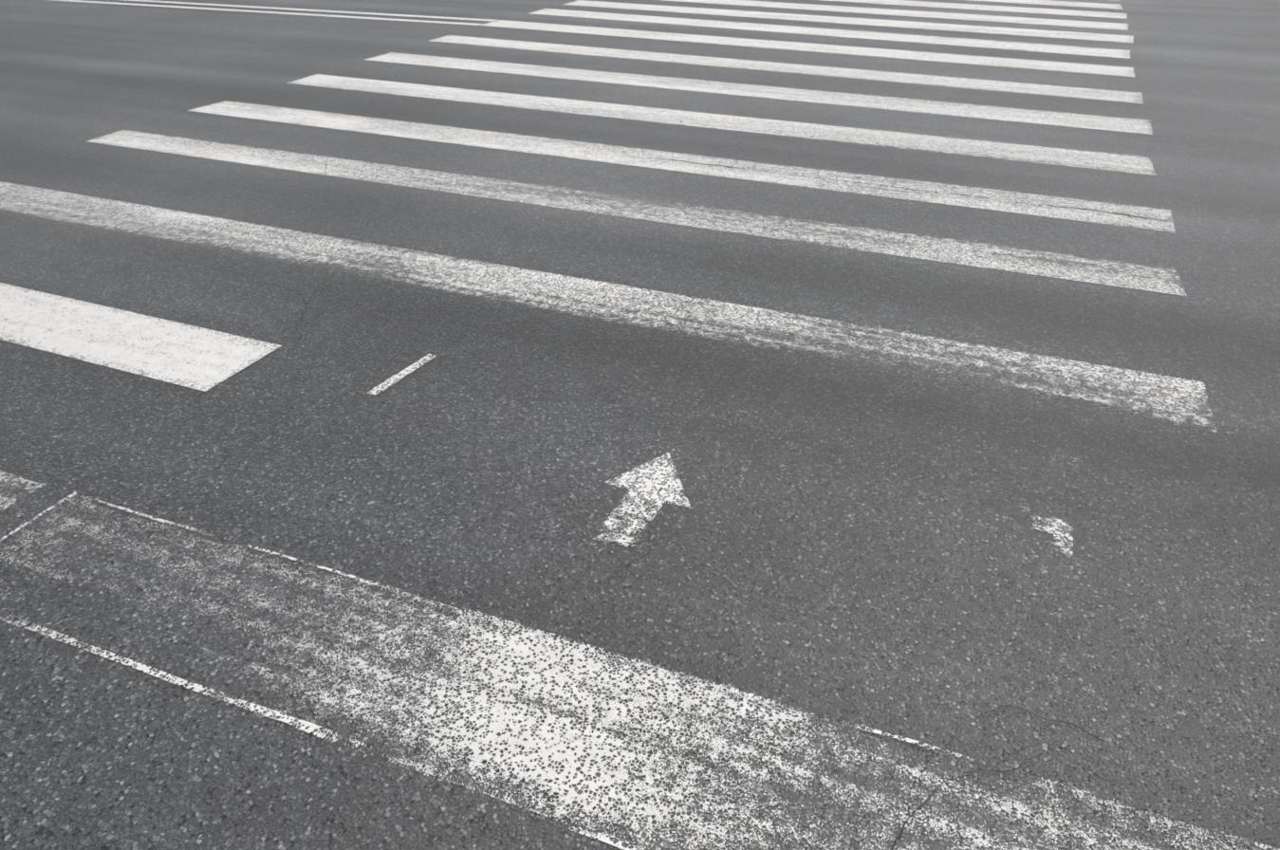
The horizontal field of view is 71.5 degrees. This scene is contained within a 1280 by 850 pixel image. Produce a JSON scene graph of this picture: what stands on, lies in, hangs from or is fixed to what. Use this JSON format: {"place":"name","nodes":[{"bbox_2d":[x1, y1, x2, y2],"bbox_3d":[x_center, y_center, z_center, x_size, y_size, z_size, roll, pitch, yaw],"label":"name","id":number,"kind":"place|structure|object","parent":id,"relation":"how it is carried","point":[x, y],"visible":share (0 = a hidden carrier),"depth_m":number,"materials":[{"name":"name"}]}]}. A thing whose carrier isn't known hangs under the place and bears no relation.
{"place":"outdoors","nodes":[
{"label":"outdoors","id":0,"kind":"place"},
{"bbox_2d":[0,0,1279,849],"bbox_3d":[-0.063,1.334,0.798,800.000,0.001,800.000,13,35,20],"label":"asphalt road","id":1,"kind":"structure","parent":0,"point":[854,538],"depth_m":2.81,"materials":[{"name":"grey asphalt"}]},
{"bbox_2d":[0,470,41,509],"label":"road marking","id":2,"kind":"object","parent":1,"relation":"on","point":[7,480],"visible":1,"depth_m":2.65,"materials":[{"name":"white paint"}]},
{"bbox_2d":[0,492,77,541],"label":"road marking line","id":3,"kind":"object","parent":1,"relation":"on","point":[26,524],"visible":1,"depth_m":2.51,"materials":[{"name":"white paint"}]},
{"bbox_2d":[0,282,281,391],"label":"fresh zebra stripe","id":4,"kind":"object","parent":1,"relation":"on","point":[157,361],"visible":1,"depth_m":3.45,"materials":[{"name":"white paint"}]},
{"bbox_2d":[53,0,482,25],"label":"lane line","id":5,"kind":"object","parent":1,"relation":"on","point":[456,23],"visible":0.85,"depth_m":11.14,"materials":[{"name":"white paint"}]},
{"bbox_2d":[271,283,323,354],"bbox_3d":[-1.401,-0.445,3.618,0.150,0.001,0.831,-19,37,-26],"label":"crack","id":6,"kind":"object","parent":1,"relation":"on","point":[302,314],"visible":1,"depth_m":3.62,"materials":[{"name":"grey asphalt"}]},
{"bbox_2d":[124,0,496,20],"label":"lane line","id":7,"kind":"object","parent":1,"relation":"on","point":[317,10],"visible":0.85,"depth_m":11.26,"materials":[{"name":"white paint"}]},
{"bbox_2d":[0,612,645,849],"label":"guide line","id":8,"kind":"object","parent":1,"relation":"on","point":[310,729],"visible":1,"depth_m":1.94,"materials":[{"name":"white paint"}]},
{"bbox_2d":[369,353,435,395],"bbox_3d":[-0.853,-0.185,3.202,0.046,0.001,0.332,16,36,24],"label":"guide dash","id":9,"kind":"object","parent":1,"relation":"on","point":[402,373],"visible":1,"depth_m":3.19,"materials":[{"name":"white paint"}]},
{"bbox_2d":[0,182,1217,432],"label":"zebra stripe","id":10,"kind":"object","parent":1,"relation":"on","point":[311,245],"visible":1,"depth_m":3.84,"materials":[{"name":"white paint"}]},
{"bbox_2d":[0,495,1265,849],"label":"worn road stripe","id":11,"kind":"object","parent":1,"relation":"on","point":[535,742],"visible":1,"depth_m":1.89,"materials":[{"name":"white paint"}]},
{"bbox_2d":[87,129,1187,296],"bbox_3d":[-0.657,-1.302,4.974,6.577,0.001,0.320,13,35,20],"label":"zebra stripe","id":12,"kind":"object","parent":1,"relation":"on","point":[245,157],"visible":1,"depth_m":4.74,"materials":[{"name":"white paint"}]},
{"bbox_2d":[595,452,691,546],"bbox_3d":[0.020,0.207,2.575,0.263,0.001,0.466,2,32,5],"label":"arrow marking","id":13,"kind":"object","parent":1,"relation":"on","point":[648,483],"visible":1,"depth_m":2.59,"materials":[{"name":"white paint"}]},
{"bbox_2d":[74,493,1279,849],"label":"guide line","id":14,"kind":"object","parent":1,"relation":"on","point":[600,649],"visible":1,"depth_m":2.10,"materials":[{"name":"white paint"}]},
{"bbox_2d":[186,100,1174,232],"bbox_3d":[-0.315,-1.746,5.673,6.629,0.001,0.368,13,35,21],"label":"zebra stripe","id":15,"kind":"object","parent":1,"relation":"on","point":[348,122],"visible":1,"depth_m":5.45,"materials":[{"name":"white paint"}]},
{"bbox_2d":[621,153,1165,220],"bbox_3d":[1.270,-1.375,5.061,3.083,0.001,0.048,13,35,21],"label":"crack stripe","id":16,"kind":"object","parent":15,"relation":"on","point":[924,191],"visible":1,"depth_m":4.92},
{"bbox_2d":[286,74,1155,174],"bbox_3d":[0.074,-2.273,6.503,6.632,0.001,0.401,14,35,21],"label":"zebra stripe","id":17,"kind":"object","parent":1,"relation":"on","point":[483,97],"visible":1,"depth_m":6.27,"materials":[{"name":"white paint"}]},
{"bbox_2d":[365,52,1152,134],"bbox_3d":[0.487,-2.800,7.333,6.719,0.001,0.427,14,35,22],"label":"zebra stripe","id":18,"kind":"object","parent":1,"relation":"on","point":[558,72],"visible":0.98,"depth_m":7.05,"materials":[{"name":"white paint"}]},
{"bbox_2d":[430,35,1143,103],"bbox_3d":[0.860,-3.313,8.142,6.763,0.001,0.409,15,35,23],"label":"zebra stripe","id":19,"kind":"object","parent":1,"relation":"on","point":[993,85],"visible":0.96,"depth_m":7.86,"materials":[{"name":"white paint"}]},
{"bbox_2d":[480,19,1134,76],"bbox_3d":[1.261,-3.865,9.011,6.813,0.001,0.454,15,35,23],"label":"zebra stripe","id":20,"kind":"object","parent":1,"relation":"on","point":[1125,71],"visible":0.9,"depth_m":8.73,"materials":[{"name":"white paint"}]},
{"bbox_2d":[529,8,1130,58],"bbox_3d":[1.660,-4.346,9.768,6.788,0.001,0.484,16,36,24],"label":"zebra stripe","id":21,"kind":"object","parent":1,"relation":"on","point":[1063,49],"visible":0.92,"depth_m":9.49,"materials":[{"name":"white paint"}]},
{"bbox_2d":[564,0,1133,43],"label":"zebra stripe","id":22,"kind":"object","parent":1,"relation":"on","point":[930,26],"visible":0.98,"depth_m":10.18,"materials":[{"name":"white paint"}]},
{"bbox_2d":[663,0,1128,30],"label":"zebra stripe","id":23,"kind":"object","parent":1,"relation":"on","point":[1010,19],"visible":0.96,"depth_m":10.70,"materials":[{"name":"white paint"}]},
{"bbox_2d":[891,755,1038,849],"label":"road crack","id":24,"kind":"object","parent":1,"relation":"on","point":[899,837],"visible":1,"depth_m":1.74,"materials":[{"name":"black asphalt"}]},
{"bbox_2d":[821,0,1127,18],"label":"zebra stripe","id":25,"kind":"object","parent":1,"relation":"on","point":[1009,9],"visible":0.94,"depth_m":11.09,"materials":[{"name":"white paint"}]},
{"bbox_2d":[908,704,1102,815],"bbox_3d":[0.712,0.666,1.834,0.475,0.001,0.151,-12,34,-18],"label":"road crack","id":26,"kind":"object","parent":1,"relation":"on","point":[993,711],"visible":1,"depth_m":1.88,"materials":[{"name":"black asphalt"}]},
{"bbox_2d":[985,723,1050,783],"bbox_3d":[0.782,0.671,1.825,0.254,0.001,0.022,-25,40,-33],"label":"road crack","id":27,"kind":"object","parent":1,"relation":"on","point":[1018,752],"visible":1,"depth_m":1.82,"materials":[{"name":"black asphalt"}]},
{"bbox_2d":[967,0,1122,9],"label":"zebra stripe","id":28,"kind":"object","parent":1,"relation":"on","point":[1080,4],"visible":0.96,"depth_m":11.41,"materials":[{"name":"white paint"}]},
{"bbox_2d":[1032,516,1073,557],"bbox_3d":[1.118,0.298,2.418,0.110,0.001,0.165,13,35,20],"label":"worn road marking","id":29,"kind":"object","parent":1,"relation":"on","point":[1058,521],"visible":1,"depth_m":2.43,"materials":[{"name":"white paint"}]}
]}

